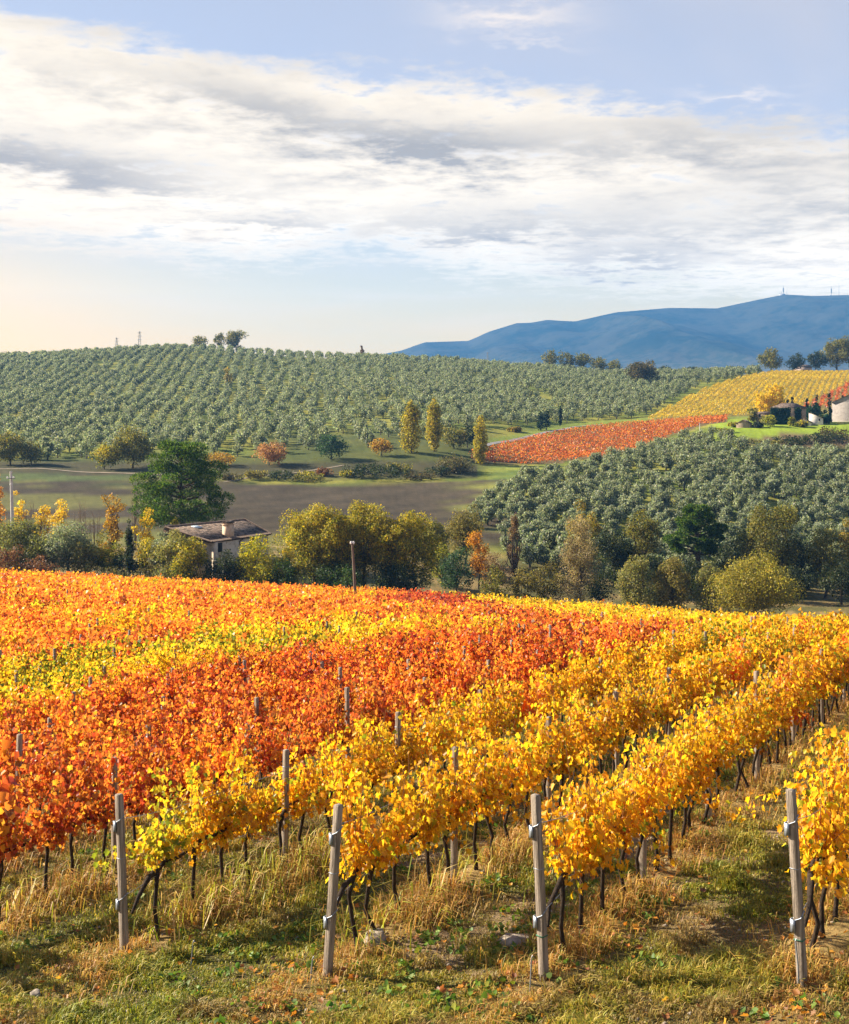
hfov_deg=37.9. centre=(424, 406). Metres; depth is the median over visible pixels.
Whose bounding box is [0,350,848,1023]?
ground
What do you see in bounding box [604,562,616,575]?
olive tree
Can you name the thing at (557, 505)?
olive tree
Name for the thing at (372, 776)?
grapevine
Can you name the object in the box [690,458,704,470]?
olive tree
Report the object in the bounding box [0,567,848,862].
distant vines
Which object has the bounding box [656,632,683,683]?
grapevine
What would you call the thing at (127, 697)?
grapevine
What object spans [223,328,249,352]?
tree
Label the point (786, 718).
grapevine
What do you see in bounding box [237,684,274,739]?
grapevine
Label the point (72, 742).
grapevine
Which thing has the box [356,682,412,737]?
grapevine
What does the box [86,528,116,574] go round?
bush
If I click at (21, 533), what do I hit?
olive tree
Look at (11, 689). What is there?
grapevine
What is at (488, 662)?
vineyard post
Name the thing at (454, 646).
grapevine
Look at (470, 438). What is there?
tree
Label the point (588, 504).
olive tree
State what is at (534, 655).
grapevine
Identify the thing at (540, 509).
olive tree
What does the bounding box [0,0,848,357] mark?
sky
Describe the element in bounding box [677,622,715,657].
grapevine
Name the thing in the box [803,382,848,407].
red vineyard
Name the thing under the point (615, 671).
grapevine
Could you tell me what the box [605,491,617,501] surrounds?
olive tree
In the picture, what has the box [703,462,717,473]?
olive tree
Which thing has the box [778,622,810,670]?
grapevine
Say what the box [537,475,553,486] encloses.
olive tree
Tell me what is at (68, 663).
grapevine
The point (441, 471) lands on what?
bush
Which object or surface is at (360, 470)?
hedge
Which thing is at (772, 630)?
grapevine
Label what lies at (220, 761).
grapevine
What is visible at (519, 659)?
grapevine
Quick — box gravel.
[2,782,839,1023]
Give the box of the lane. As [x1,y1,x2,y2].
[487,424,601,445]
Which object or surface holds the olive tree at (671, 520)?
on the ground at (266, 502)
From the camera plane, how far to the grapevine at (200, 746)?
21.41 m
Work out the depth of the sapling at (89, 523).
179.96 m
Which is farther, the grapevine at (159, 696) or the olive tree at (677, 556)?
the olive tree at (677, 556)
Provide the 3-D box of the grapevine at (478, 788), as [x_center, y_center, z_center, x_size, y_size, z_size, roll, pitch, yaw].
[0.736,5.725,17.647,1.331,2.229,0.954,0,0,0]
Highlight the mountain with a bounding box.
[386,295,848,373]
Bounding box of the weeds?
[0,726,848,1023]
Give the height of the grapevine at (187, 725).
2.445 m
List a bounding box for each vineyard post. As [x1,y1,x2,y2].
[14,670,18,732]
[15,734,22,841]
[47,717,51,803]
[53,648,55,668]
[71,691,75,725]
[89,677,91,726]
[111,757,117,872]
[113,793,128,952]
[146,725,151,809]
[166,671,169,703]
[243,660,246,681]
[244,723,250,805]
[254,697,258,774]
[282,749,289,865]
[320,661,323,676]
[322,803,342,976]
[338,667,341,727]
[345,687,350,765]
[395,712,400,789]
[451,746,458,882]
[462,646,465,665]
[478,689,482,757]
[486,660,490,712]
[529,793,548,980]
[545,716,551,822]
[549,625,551,644]
[596,657,602,720]
[613,691,618,781]
[639,756,646,882]
[667,667,670,740]
[672,630,675,682]
[704,711,711,821]
[741,638,745,707]
[754,671,759,779]
[784,788,807,987]
[790,664,795,745]
[820,648,823,724]
[840,640,845,704]
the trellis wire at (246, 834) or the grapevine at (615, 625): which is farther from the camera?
the grapevine at (615, 625)
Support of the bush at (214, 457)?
on the ground at (266, 502)
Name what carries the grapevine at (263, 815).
on the ground at (266, 502)
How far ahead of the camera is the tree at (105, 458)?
316.86 m
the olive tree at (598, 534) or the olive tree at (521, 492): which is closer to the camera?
the olive tree at (598, 534)
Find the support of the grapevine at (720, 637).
on the ground at (266, 502)
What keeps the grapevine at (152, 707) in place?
on the ground at (266, 502)
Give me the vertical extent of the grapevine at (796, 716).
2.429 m
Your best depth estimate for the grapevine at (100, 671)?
39.39 m
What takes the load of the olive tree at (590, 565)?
on the ground at (266, 502)
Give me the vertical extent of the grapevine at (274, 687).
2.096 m
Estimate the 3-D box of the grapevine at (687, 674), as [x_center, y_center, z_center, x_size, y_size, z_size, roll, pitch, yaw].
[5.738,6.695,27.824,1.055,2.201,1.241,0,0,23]
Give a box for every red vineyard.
[468,413,728,463]
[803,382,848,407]
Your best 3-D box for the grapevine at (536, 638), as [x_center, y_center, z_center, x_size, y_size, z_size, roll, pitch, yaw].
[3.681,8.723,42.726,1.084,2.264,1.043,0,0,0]
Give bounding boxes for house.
[162,518,271,580]
[793,365,811,370]
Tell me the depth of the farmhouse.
384.36 m
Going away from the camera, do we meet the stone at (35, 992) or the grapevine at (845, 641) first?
the stone at (35, 992)
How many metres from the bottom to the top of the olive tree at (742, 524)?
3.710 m
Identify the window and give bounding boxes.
[218,542,221,552]
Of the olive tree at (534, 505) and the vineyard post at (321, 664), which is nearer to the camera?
the vineyard post at (321, 664)
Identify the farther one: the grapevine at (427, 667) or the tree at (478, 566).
the tree at (478, 566)
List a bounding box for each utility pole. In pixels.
[6,471,14,567]
[350,541,356,594]
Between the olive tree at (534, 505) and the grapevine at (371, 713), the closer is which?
the grapevine at (371, 713)
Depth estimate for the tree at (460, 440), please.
360.47 m
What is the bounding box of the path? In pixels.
[224,465,343,481]
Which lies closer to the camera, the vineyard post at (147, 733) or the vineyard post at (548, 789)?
the vineyard post at (548, 789)
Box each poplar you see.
[130,486,137,549]
[398,399,424,452]
[424,397,443,451]
[472,415,489,464]
[506,512,522,591]
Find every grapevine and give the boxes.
[0,646,20,675]
[0,653,22,691]
[0,659,41,692]
[0,677,44,725]
[0,691,31,747]
[0,726,40,773]
[0,727,62,807]
[0,756,44,916]
[1,708,75,773]
[2,671,27,705]
[3,684,61,743]
[6,677,55,732]
[13,656,49,687]
[16,744,92,898]
[17,647,50,686]
[20,667,54,706]
[26,718,76,841]
[27,669,71,705]
[27,677,77,744]
[27,698,77,800]
[31,662,70,688]
[36,668,68,714]
[42,673,95,718]
[44,650,86,688]
[48,666,85,696]
[49,735,126,886]
[52,677,91,740]
[52,691,94,764]
[52,704,99,836]
[65,693,122,789]
[68,704,132,825]
[69,659,104,718]
[71,642,95,685]
[74,730,160,875]
[76,674,107,707]
[79,676,120,732]
[81,646,108,682]
[83,657,126,690]
[90,678,140,758]
[91,762,207,938]
[92,642,120,674]
[92,687,145,777]
[94,671,133,703]
[102,656,128,684]
[103,707,161,789]
[107,673,148,755]
[108,661,149,700]
[112,651,144,691]
[118,726,174,863]
[127,671,170,713]
[129,682,160,779]
[132,665,171,704]
[132,692,172,811]
[135,650,162,678]
[137,664,160,699]
[143,680,176,737]
[145,646,174,676]
[146,669,195,703]
[149,726,203,830]
[150,665,187,689]
[154,695,193,765]
[158,673,207,711]
[159,684,219,768]
[160,643,187,674]
[161,681,193,764]
[165,720,219,816]
[169,643,201,671]
[170,657,201,690]
[172,751,234,913]
[174,677,210,730]
[181,676,238,726]
[184,644,209,686]
[185,735,260,898]
[187,644,210,674]
[187,661,219,724]
[188,692,236,763]
[196,659,231,708]
[198,707,257,799]
[201,648,228,676]
[208,651,235,678]
[208,701,282,797]
[214,651,237,703]
[215,668,258,720]
[216,645,254,702]
[218,681,255,782]
[227,656,254,723]
[228,755,321,873]
[236,667,275,720]
[237,641,265,679]
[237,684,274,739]
[238,764,287,885]
[242,651,282,694]
[251,652,286,681]
[253,643,280,695]
[253,668,279,712]
[254,703,293,790]
[257,662,298,711]
[260,687,325,792]
[262,643,285,667]
[263,683,297,739]
[264,645,301,681]
[274,676,311,735]
[276,646,312,678]
[277,656,313,734]
[279,739,337,853]
[281,648,298,665]
[282,674,331,744]
[286,645,319,678]
[289,689,341,767]
[291,723,379,850]
[295,653,327,694]
[297,639,336,677]
[303,651,336,691]
[306,668,338,754]
[312,636,342,672]
[313,665,368,719]
[315,685,352,776]
[319,753,406,951]
[324,641,356,673]
[324,652,346,691]
[328,680,377,758]
[329,651,370,687]
[330,714,397,834]
[331,663,381,714]
[340,639,358,673]
[343,647,387,684]
[345,769,419,929]
[350,668,394,735]
[351,659,381,707]
[352,633,376,665]
[353,709,408,823]
[356,644,388,676]
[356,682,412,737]
[361,638,393,664]
[365,660,401,704]
[367,680,426,731]
[371,635,394,679]
[376,700,426,806]
[381,638,404,680]
[381,658,427,712]
[390,737,471,918]
[391,637,415,676]
[393,689,465,784]
[394,670,437,728]
[397,636,427,665]
[397,647,436,718]
[402,649,427,700]
[408,659,453,718]
[410,707,465,796]
[410,747,474,897]
[411,639,440,671]
[411,650,444,682]
[411,677,441,722]
[415,634,447,671]
[426,681,473,787]
[431,643,472,680]
[431,644,455,685]
[432,634,455,661]
[440,684,502,773]
[441,729,522,884]
[443,660,485,714]
[444,636,464,655]
[444,642,471,682]
[445,660,477,708]
[447,627,470,664]
[448,721,504,869]
[449,713,545,861]
[455,653,501,726]
[456,673,502,773]
[465,631,494,679]
[466,648,486,674]
[472,668,522,757]
[475,658,509,700]
[476,718,556,850]
[478,640,499,670]
[481,644,516,699]
[482,644,515,662]
[491,671,544,750]
[492,646,533,695]
[493,633,521,662]
[495,667,550,757]
[502,639,535,704]
[504,691,596,824]
[507,703,561,829]
[508,632,525,667]
[512,628,537,666]
[515,641,553,680]
[518,644,552,691]
[518,666,563,746]
[519,625,545,686]
[527,642,566,677]
[527,665,573,723]
[529,623,555,651]
[535,652,600,714]
[541,753,628,953]
[542,638,573,677]
[543,693,591,816]
[552,635,576,678]
[552,741,624,931]
[553,648,596,716]
[554,635,595,684]
[556,654,592,735]
[561,687,606,807]
[563,673,636,776]
[564,638,593,672]
[564,681,623,794]
[566,742,675,916]
[568,648,625,712]
[576,637,604,670]
[582,629,613,662]
[584,638,631,704]
[584,684,628,793]
[586,650,619,722]
[589,631,622,659]
[591,729,686,895]
[593,647,630,702]
[594,730,676,885]
[600,625,620,666]
[602,733,737,869]
[606,617,629,651]
[606,667,673,771]
[611,640,648,698]
[612,633,646,694]
[614,619,641,657]
[615,627,637,658]
[618,665,650,778]
[621,656,673,755]
[625,635,654,689]
[640,661,687,755]
[641,628,684,683]
[641,638,681,692]
[641,707,729,858]
[643,696,709,847]
[649,655,694,738]
[651,656,704,730]
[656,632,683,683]
[659,625,692,675]
[660,625,682,663]
[662,696,726,833]
[675,657,712,722]
[677,622,701,673]
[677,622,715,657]
[677,649,712,722]
[678,620,701,660]
[678,697,754,823]
[682,646,730,706]
[683,643,727,716]
[684,623,711,653]
[690,676,753,815]
[695,619,728,658]
[706,622,719,646]
[707,627,727,653]
[708,639,733,691]
[711,637,745,717]
[711,666,788,795]
[713,639,752,705]
[719,634,750,709]
[724,622,768,697]
[725,666,776,791]
[726,634,761,696]
[728,654,800,773]
[730,717,848,921]
[735,666,790,781]
[739,628,775,691]
[745,625,782,675]
[746,615,822,654]
[748,659,816,755]
[750,634,773,673]
[752,633,791,685]
[754,649,804,766]
[767,620,802,671]
[767,625,794,677]
[769,644,833,738]
[770,651,814,762]
[772,648,820,749]
[772,658,816,738]
[774,625,793,665]
[776,762,848,954]
[777,618,805,655]
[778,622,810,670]
[784,737,848,938]
[785,625,815,660]
[796,614,826,662]
[797,648,846,736]
[798,613,832,651]
[801,615,825,654]
[801,636,842,730]
[802,737,848,902]
[804,639,837,722]
[805,633,848,713]
[806,615,829,633]
[809,720,848,792]
[810,639,847,727]
[811,631,848,717]
[817,633,848,710]
[819,621,847,691]
[831,629,847,708]
[832,630,848,698]
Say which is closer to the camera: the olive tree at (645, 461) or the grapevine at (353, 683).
the grapevine at (353, 683)
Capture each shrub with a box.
[0,544,28,570]
[16,554,60,573]
[316,466,333,475]
[481,552,510,593]
[506,426,521,431]
[528,560,565,600]
[714,427,734,431]
[727,421,736,426]
[748,439,783,444]
[773,434,809,444]
[798,432,848,445]
[818,425,848,438]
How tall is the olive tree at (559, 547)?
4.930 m
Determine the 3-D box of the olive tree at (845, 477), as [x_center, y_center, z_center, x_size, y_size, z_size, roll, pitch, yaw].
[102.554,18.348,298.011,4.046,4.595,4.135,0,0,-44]
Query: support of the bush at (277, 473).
on the ground at (266, 502)
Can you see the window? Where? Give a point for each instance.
(219, 544)
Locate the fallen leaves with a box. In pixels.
[1,692,848,1023]
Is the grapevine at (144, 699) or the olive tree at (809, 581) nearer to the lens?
the grapevine at (144, 699)
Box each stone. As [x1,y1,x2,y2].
[30,989,40,997]
[364,928,387,947]
[497,933,531,948]
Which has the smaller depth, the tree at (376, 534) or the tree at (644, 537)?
the tree at (376, 534)
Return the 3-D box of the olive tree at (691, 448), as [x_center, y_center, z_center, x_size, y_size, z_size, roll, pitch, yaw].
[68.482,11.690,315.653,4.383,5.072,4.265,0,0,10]
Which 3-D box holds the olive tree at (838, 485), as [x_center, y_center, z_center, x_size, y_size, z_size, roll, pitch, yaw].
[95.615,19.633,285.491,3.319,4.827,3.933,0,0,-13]
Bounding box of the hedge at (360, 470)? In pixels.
[342,462,410,478]
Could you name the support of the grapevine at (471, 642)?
on the ground at (266, 502)
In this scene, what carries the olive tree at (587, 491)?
on the ground at (266, 502)
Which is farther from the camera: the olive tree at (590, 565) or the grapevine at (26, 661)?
the olive tree at (590, 565)
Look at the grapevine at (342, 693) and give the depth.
31.01 m
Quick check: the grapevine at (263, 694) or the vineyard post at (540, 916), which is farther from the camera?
the grapevine at (263, 694)
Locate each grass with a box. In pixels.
[0,656,848,1023]
[0,675,848,1023]
[0,817,531,961]
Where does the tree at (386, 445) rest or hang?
on the ground at (266, 502)
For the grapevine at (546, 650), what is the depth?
36.56 m
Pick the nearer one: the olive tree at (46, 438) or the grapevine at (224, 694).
the grapevine at (224, 694)
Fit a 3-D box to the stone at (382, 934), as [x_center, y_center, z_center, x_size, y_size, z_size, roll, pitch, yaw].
[-0.600,6.583,15.203,0.323,0.282,0.382,0,0,-5]
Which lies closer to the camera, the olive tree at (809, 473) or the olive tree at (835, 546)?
the olive tree at (835, 546)
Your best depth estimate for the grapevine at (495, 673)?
32.13 m
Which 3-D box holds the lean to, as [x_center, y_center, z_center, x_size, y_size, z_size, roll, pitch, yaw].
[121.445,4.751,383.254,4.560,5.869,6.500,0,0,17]
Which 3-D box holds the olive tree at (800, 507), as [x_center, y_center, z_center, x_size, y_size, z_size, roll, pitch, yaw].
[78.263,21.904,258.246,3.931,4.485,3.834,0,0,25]
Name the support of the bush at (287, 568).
on the ground at (266, 502)
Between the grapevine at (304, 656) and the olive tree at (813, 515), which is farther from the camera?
the olive tree at (813, 515)
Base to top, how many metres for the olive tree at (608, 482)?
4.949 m
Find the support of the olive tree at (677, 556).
on the ground at (266, 502)
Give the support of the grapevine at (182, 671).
on the ground at (266, 502)
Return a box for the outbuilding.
[796,418,811,425]
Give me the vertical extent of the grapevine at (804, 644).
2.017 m
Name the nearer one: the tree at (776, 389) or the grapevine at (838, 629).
the grapevine at (838, 629)
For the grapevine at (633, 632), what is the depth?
43.25 m
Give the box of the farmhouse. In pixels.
[770,403,806,424]
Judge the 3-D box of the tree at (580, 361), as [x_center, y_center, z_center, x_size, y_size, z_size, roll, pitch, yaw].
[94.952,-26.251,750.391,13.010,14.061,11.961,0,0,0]
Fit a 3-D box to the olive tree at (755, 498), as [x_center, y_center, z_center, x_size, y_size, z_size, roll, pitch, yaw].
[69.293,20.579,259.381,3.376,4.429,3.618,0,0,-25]
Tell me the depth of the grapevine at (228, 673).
36.05 m
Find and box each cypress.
[536,410,545,430]
[543,409,550,429]
[558,406,562,425]
[805,398,808,419]
[827,393,832,419]
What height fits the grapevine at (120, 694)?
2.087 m
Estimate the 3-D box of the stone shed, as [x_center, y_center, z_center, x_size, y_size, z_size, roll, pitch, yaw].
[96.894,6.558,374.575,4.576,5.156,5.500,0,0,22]
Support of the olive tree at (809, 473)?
on the ground at (266, 502)
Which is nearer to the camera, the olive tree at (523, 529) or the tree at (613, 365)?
the olive tree at (523, 529)
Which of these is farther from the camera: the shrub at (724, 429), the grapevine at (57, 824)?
the shrub at (724, 429)
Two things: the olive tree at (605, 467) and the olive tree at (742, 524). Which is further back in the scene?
the olive tree at (605, 467)
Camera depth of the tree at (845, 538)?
185.70 m
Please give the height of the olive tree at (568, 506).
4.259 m
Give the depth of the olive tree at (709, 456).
304.73 m
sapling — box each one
[22,501,33,531]
[73,504,88,533]
[85,511,104,557]
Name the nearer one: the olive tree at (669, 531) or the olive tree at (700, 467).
the olive tree at (669, 531)
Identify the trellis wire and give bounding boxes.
[124,643,683,818]
[127,692,608,894]
[337,709,682,899]
[342,640,780,823]
[542,658,826,822]
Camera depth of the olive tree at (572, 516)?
228.40 m
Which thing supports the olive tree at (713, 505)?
on the ground at (266, 502)
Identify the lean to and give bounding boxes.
[808,412,822,424]
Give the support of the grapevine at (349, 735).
on the ground at (266, 502)
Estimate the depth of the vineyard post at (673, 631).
38.47 m
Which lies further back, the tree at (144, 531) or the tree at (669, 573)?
the tree at (144, 531)
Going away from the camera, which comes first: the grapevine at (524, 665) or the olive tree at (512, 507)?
the grapevine at (524, 665)
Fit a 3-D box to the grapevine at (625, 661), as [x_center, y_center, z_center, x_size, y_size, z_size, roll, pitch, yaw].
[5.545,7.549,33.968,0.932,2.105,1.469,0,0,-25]
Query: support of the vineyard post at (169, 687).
on the ground at (266, 502)
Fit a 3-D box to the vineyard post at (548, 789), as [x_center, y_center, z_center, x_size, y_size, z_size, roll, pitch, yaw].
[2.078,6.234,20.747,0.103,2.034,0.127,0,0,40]
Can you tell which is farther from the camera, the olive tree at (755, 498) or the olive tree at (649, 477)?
the olive tree at (649, 477)
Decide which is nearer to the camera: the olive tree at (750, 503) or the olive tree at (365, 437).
the olive tree at (750, 503)
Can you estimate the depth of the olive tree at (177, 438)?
360.50 m
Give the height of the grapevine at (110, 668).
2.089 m
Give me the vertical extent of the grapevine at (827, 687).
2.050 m
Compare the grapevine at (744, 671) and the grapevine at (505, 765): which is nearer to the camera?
the grapevine at (505, 765)
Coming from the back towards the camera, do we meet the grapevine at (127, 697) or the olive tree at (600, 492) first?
the olive tree at (600, 492)
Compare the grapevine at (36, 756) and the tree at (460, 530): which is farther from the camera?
the tree at (460, 530)
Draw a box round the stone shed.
[735,419,752,427]
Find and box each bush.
[23,534,56,571]
[69,541,101,575]
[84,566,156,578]
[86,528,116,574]
[102,540,127,574]
[112,545,143,577]
[133,536,162,576]
[148,528,201,580]
[149,531,172,578]
[168,536,214,581]
[170,516,179,524]
[202,549,248,582]
[205,451,236,464]
[218,473,243,480]
[235,533,283,583]
[244,468,267,478]
[263,556,298,585]
[268,470,294,480]
[277,545,305,584]
[292,473,325,482]
[297,470,315,478]
[315,558,366,589]
[338,469,356,477]
[371,563,425,592]
[385,462,412,471]
[404,471,437,480]
[424,465,450,476]
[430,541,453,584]
[434,452,476,473]
[437,546,474,591]
[478,563,506,598]
[505,567,538,599]
[582,569,617,602]
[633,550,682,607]
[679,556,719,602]
[701,548,806,614]
[747,407,758,421]
[752,421,763,427]
[760,415,775,426]
[784,565,818,601]
[787,417,795,425]
[794,419,808,426]
[806,403,827,418]
[822,413,832,423]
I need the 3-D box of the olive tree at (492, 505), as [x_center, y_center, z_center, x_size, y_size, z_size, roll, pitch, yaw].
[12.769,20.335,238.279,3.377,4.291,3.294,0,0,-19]
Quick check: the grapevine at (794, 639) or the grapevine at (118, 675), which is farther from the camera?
the grapevine at (794, 639)
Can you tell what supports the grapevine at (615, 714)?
on the ground at (266, 502)
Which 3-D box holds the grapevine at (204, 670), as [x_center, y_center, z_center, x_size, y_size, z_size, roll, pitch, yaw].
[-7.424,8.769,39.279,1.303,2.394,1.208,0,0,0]
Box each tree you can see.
[0,430,26,464]
[0,475,7,542]
[0,516,49,571]
[13,491,29,538]
[18,440,44,464]
[32,504,51,553]
[38,518,95,574]
[39,435,50,448]
[40,440,54,459]
[45,498,76,547]
[88,442,118,469]
[100,494,126,562]
[106,424,154,467]
[124,519,134,572]
[127,438,235,528]
[131,507,155,561]
[169,434,184,441]
[192,336,209,345]
[213,332,224,345]
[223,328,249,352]
[223,367,232,382]
[251,440,288,464]
[252,432,268,450]
[253,440,266,450]
[272,502,346,585]
[307,514,364,586]
[314,432,349,459]
[334,499,402,586]
[360,429,374,447]
[363,512,415,589]
[369,438,393,455]
[384,509,443,590]
[413,516,453,559]
[440,423,468,448]
[443,504,486,563]
[463,424,476,447]
[464,529,490,589]
[468,507,482,523]
[480,506,495,525]
[482,489,496,501]
[484,501,500,521]
[490,497,506,513]
[491,481,503,497]
[497,485,514,502]
[498,534,516,551]
[502,480,513,488]
[503,502,517,517]
[505,492,522,506]
[507,489,526,500]
[510,483,521,491]
[510,532,529,547]
[513,476,528,490]
[516,500,531,518]
[517,464,527,476]
[518,525,532,547]
[518,543,543,567]
[519,535,545,553]
[522,467,537,480]
[522,511,536,523]
[523,523,536,532]
[524,498,537,511]
[528,486,540,501]
[528,530,541,543]
[531,516,548,522]
[531,520,543,536]
[531,542,545,563]
[535,493,550,505]
[535,504,553,518]
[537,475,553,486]
[537,554,550,568]
[538,468,547,477]
[538,528,557,554]
[539,483,554,494]
[540,349,558,364]
[540,506,557,522]
[541,463,553,471]
[541,522,556,529]
[543,470,559,480]
[545,497,566,515]
[547,549,563,568]
[552,479,567,492]
[552,530,567,549]
[554,533,567,549]
[556,350,572,365]
[556,542,573,562]
[559,498,573,515]
[562,493,575,505]
[562,511,577,519]
[563,481,580,495]
[565,499,602,558]
[566,460,581,473]
[566,508,584,518]
[570,511,582,519]
[571,352,591,366]
[573,497,591,511]
[575,507,587,516]
[576,481,590,496]
[581,460,598,472]
[581,469,596,480]
[582,557,595,572]
[583,487,593,500]
[587,356,606,369]
[587,478,599,489]
[587,526,604,541]
[588,452,604,463]
[588,507,600,521]
[589,494,606,509]
[590,488,608,505]
[590,521,637,587]
[596,480,611,488]
[598,482,618,495]
[599,463,615,478]
[599,505,623,522]
[601,455,615,467]
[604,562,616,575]
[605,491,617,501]
[606,358,621,369]
[606,497,620,507]
[606,518,622,537]
[612,457,622,468]
[615,457,632,472]
[615,554,663,608]
[617,502,631,518]
[622,359,658,379]
[622,509,663,586]
[627,494,645,513]
[629,483,647,502]
[632,504,646,517]
[636,458,651,469]
[641,470,656,486]
[643,503,661,515]
[643,508,656,519]
[644,542,658,554]
[646,553,662,561]
[648,497,666,511]
[649,485,665,501]
[650,557,692,610]
[651,489,668,496]
[651,517,660,529]
[652,490,669,509]
[652,511,667,524]
[653,537,667,549]
[655,474,672,489]
[656,521,674,539]
[657,546,669,556]
[658,456,673,471]
[662,503,728,589]
[662,529,679,536]
[663,552,689,564]
[664,496,672,508]
[664,508,677,522]
[665,517,677,529]
[671,461,687,472]
[672,491,690,502]
[676,471,693,490]
[685,442,700,455]
[686,544,708,561]
[687,480,703,494]
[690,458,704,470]
[692,560,719,612]
[694,463,704,475]
[694,497,707,504]
[696,468,711,478]
[697,472,713,483]
[697,490,711,501]
[702,452,717,461]
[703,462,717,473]
[706,470,716,478]
[706,500,720,517]
[708,489,723,501]
[710,478,724,488]
[710,481,727,494]
[712,475,726,483]
[714,541,747,591]
[715,499,733,512]
[720,506,736,523]
[720,536,735,546]
[722,482,738,502]
[723,527,735,536]
[725,523,754,567]
[726,447,739,458]
[727,523,737,532]
[728,478,742,491]
[732,492,746,513]
[733,502,801,579]
[735,465,753,477]
[735,510,749,521]
[737,520,750,529]
[739,488,752,502]
[742,477,758,494]
[742,500,755,510]
[744,452,763,466]
[744,506,755,521]
[747,494,761,502]
[748,473,764,490]
[754,391,774,411]
[755,502,772,515]
[756,347,783,369]
[760,469,774,483]
[760,480,774,496]
[765,383,785,406]
[771,478,780,497]
[776,488,793,500]
[777,482,794,501]
[777,499,790,508]
[777,531,821,594]
[781,524,798,534]
[784,352,805,369]
[788,498,797,504]
[790,501,807,516]
[800,469,814,484]
[801,525,845,598]
[803,567,817,589]
[804,351,827,369]
[804,508,820,523]
[805,535,822,548]
[807,523,822,534]
[810,525,831,539]
[811,493,828,509]
[814,471,830,481]
[818,335,848,369]
[819,556,848,604]
[821,541,841,550]
[824,462,840,477]
[828,491,843,504]
[828,527,845,544]
[829,478,846,491]
[830,460,845,473]
[830,481,844,496]
[835,517,848,593]
[836,501,848,517]
[836,522,848,532]
[842,473,848,484]
[843,500,848,515]
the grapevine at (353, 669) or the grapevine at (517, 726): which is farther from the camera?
the grapevine at (353, 669)
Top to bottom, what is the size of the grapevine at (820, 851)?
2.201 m
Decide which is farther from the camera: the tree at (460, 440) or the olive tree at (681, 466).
the tree at (460, 440)
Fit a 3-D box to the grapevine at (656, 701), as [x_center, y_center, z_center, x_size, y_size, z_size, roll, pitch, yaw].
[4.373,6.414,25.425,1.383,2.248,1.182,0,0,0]
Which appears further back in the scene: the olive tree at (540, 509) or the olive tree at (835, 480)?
the olive tree at (835, 480)
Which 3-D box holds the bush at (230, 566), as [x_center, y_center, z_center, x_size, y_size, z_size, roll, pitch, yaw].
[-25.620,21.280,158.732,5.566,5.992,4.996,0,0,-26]
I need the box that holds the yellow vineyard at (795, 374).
[648,370,848,417]
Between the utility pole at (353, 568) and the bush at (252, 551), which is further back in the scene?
the bush at (252, 551)
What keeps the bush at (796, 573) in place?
on the ground at (266, 502)
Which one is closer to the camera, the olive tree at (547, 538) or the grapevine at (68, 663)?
the grapevine at (68, 663)
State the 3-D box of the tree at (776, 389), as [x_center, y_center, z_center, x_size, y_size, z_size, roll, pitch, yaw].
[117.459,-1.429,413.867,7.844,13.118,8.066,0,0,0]
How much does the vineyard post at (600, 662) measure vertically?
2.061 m
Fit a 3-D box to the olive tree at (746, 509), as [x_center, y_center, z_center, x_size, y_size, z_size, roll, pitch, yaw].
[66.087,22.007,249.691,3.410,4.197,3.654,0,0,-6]
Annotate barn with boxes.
[831,395,848,421]
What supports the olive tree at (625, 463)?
on the ground at (266, 502)
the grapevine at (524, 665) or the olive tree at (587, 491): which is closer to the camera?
the grapevine at (524, 665)
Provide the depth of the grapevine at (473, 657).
38.20 m
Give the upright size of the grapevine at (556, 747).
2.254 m
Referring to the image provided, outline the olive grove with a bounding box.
[0,342,848,566]
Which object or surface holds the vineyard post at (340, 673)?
on the ground at (266, 502)
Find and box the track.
[0,468,185,476]
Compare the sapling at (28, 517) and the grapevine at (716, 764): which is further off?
the sapling at (28, 517)
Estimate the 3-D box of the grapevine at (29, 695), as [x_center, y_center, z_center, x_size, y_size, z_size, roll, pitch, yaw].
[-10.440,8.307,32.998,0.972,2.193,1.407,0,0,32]
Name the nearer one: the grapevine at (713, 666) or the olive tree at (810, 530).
the grapevine at (713, 666)
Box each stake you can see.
[529,955,533,991]
[795,939,799,988]
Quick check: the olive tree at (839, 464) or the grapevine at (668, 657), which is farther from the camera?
the olive tree at (839, 464)
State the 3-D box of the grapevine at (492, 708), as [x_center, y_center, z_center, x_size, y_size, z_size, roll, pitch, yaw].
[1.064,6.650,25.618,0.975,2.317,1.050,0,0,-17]
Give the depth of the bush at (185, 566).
159.06 m
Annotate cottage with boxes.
[755,412,769,423]
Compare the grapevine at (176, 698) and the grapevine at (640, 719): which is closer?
the grapevine at (640, 719)
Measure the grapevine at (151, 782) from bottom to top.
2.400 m
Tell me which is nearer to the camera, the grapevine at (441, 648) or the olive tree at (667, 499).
the grapevine at (441, 648)
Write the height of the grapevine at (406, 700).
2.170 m
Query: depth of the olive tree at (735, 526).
235.62 m
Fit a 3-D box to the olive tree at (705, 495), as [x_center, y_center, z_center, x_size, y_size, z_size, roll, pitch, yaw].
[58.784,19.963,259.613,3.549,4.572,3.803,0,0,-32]
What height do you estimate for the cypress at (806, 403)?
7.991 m
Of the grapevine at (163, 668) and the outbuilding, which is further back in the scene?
the outbuilding
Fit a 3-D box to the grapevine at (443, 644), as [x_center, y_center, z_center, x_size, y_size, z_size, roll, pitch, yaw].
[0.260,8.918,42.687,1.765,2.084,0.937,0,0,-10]
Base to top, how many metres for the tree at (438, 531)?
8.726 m
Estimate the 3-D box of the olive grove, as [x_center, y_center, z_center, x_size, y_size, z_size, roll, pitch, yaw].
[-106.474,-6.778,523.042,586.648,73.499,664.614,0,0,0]
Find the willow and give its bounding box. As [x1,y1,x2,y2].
[554,510,601,603]
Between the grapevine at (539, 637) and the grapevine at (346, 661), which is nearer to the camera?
the grapevine at (346, 661)

